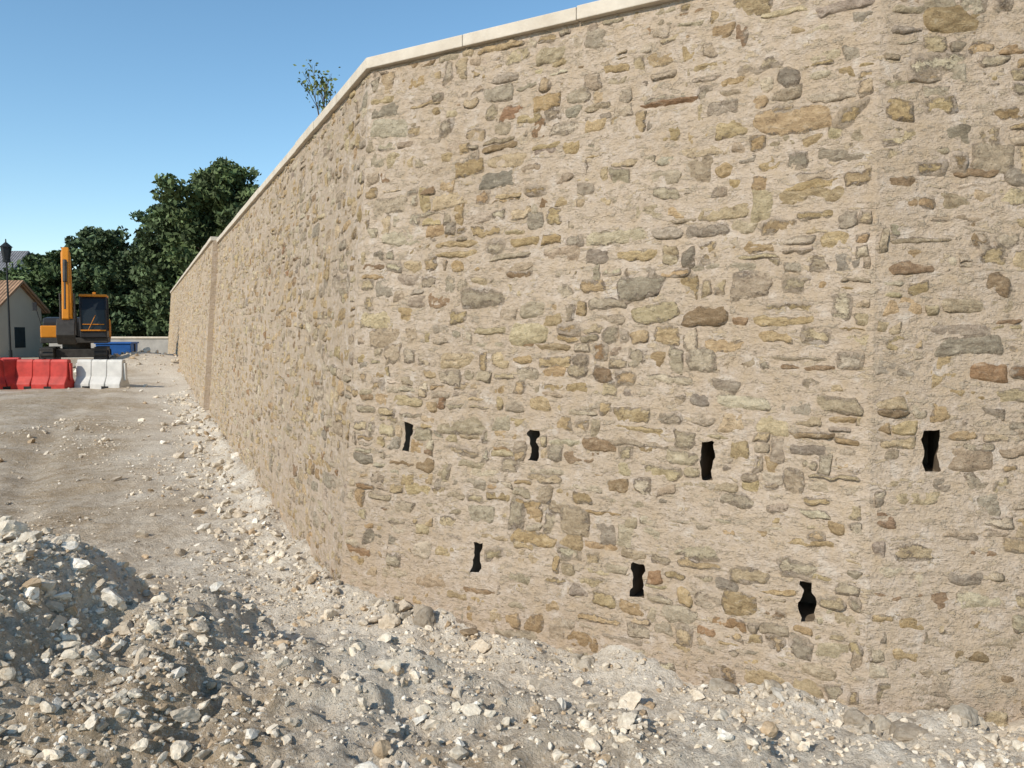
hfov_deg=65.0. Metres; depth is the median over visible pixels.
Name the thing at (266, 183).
coping
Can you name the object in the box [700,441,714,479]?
weep hole
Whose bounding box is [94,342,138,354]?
blue skip
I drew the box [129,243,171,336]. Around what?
tree
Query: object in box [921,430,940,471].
weep hole
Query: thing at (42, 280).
oak tree
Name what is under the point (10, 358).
plastic road barrier
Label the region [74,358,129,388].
plastic road barrier
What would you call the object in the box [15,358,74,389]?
plastic road barrier
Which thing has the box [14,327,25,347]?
side window
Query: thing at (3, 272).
oak tree
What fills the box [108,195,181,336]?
deciduous tree
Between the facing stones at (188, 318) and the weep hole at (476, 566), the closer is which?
the weep hole at (476, 566)
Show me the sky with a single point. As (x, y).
(99, 98)
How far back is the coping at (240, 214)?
13.76 m
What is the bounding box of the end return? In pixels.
[203,240,218,410]
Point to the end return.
(210, 333)
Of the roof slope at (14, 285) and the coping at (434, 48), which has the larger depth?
the roof slope at (14, 285)
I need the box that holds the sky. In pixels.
[0,0,597,268]
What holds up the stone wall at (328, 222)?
on the ground
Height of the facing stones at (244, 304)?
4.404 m
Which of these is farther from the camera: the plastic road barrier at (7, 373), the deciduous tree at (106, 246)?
the deciduous tree at (106, 246)
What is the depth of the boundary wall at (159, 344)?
45.80 m
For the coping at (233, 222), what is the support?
on the stone wall at (328, 222)
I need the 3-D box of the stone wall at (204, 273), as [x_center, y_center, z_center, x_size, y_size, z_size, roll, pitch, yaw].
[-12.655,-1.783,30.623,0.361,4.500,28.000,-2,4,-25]
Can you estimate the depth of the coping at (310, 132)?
8.22 m
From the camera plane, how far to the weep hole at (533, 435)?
5.31 m
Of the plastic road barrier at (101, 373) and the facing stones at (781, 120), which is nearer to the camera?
the facing stones at (781, 120)
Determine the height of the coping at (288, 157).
0.081 m
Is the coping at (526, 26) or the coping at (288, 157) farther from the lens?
the coping at (288, 157)
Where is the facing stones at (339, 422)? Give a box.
[255,75,369,580]
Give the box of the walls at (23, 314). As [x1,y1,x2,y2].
[0,287,42,357]
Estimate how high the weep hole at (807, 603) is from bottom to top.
0.254 m
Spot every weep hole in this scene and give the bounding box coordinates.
[402,422,412,450]
[471,542,482,571]
[527,430,539,460]
[630,562,644,597]
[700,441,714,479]
[798,581,816,621]
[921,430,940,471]
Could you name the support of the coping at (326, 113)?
on the stone wall at (328, 222)
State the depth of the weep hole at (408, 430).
5.85 m
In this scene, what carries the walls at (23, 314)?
on the ground
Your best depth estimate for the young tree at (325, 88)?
10.17 m
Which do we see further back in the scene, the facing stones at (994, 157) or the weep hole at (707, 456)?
the weep hole at (707, 456)
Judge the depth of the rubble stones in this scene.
3.75 m
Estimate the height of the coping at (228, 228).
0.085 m
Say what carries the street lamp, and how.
on the ground
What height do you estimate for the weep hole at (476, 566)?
0.254 m
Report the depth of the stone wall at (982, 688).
4.09 m
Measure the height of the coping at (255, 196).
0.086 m
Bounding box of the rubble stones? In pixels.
[0,347,1023,767]
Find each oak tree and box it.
[0,247,78,346]
[0,267,50,297]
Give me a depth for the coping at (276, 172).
10.06 m
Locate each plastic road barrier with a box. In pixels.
[0,357,20,358]
[0,359,16,389]
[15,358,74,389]
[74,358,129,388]
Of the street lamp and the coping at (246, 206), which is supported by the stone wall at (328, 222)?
the coping at (246, 206)
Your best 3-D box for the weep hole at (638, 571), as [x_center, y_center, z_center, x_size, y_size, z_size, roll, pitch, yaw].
[0.854,1.166,4.971,0.120,0.254,0.386,2,4,32]
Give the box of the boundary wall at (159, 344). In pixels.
[49,337,167,357]
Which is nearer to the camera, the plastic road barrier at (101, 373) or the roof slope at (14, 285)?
the plastic road barrier at (101, 373)
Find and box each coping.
[207,236,217,244]
[225,223,231,232]
[230,216,237,226]
[236,208,244,219]
[242,199,251,212]
[250,188,260,203]
[259,176,271,193]
[269,162,283,181]
[281,145,298,167]
[295,121,317,150]
[314,95,340,129]
[336,59,370,103]
[366,35,466,69]
[463,7,579,47]
[577,0,674,21]
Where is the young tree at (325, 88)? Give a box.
[293,60,339,116]
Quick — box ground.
[0,352,1023,767]
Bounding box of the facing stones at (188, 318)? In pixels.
[168,242,212,406]
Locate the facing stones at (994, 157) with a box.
[869,0,1023,726]
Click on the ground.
(66, 498)
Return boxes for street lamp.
[0,239,12,356]
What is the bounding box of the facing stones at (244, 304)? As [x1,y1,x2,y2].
[209,187,271,470]
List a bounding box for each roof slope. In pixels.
[0,251,28,270]
[0,280,23,306]
[20,281,49,312]
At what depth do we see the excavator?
29.41 m
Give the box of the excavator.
[32,247,111,358]
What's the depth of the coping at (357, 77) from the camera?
6.41 m
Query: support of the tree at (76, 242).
on the ground
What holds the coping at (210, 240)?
on the end return
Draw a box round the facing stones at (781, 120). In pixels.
[345,0,874,705]
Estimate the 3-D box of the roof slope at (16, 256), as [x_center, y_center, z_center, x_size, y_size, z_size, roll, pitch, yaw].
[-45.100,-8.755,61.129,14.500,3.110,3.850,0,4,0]
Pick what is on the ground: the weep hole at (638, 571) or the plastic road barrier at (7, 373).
the plastic road barrier at (7, 373)
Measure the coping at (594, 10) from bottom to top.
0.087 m
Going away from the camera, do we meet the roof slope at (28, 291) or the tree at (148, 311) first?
the roof slope at (28, 291)
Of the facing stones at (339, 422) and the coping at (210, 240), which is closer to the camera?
the facing stones at (339, 422)
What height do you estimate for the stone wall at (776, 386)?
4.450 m

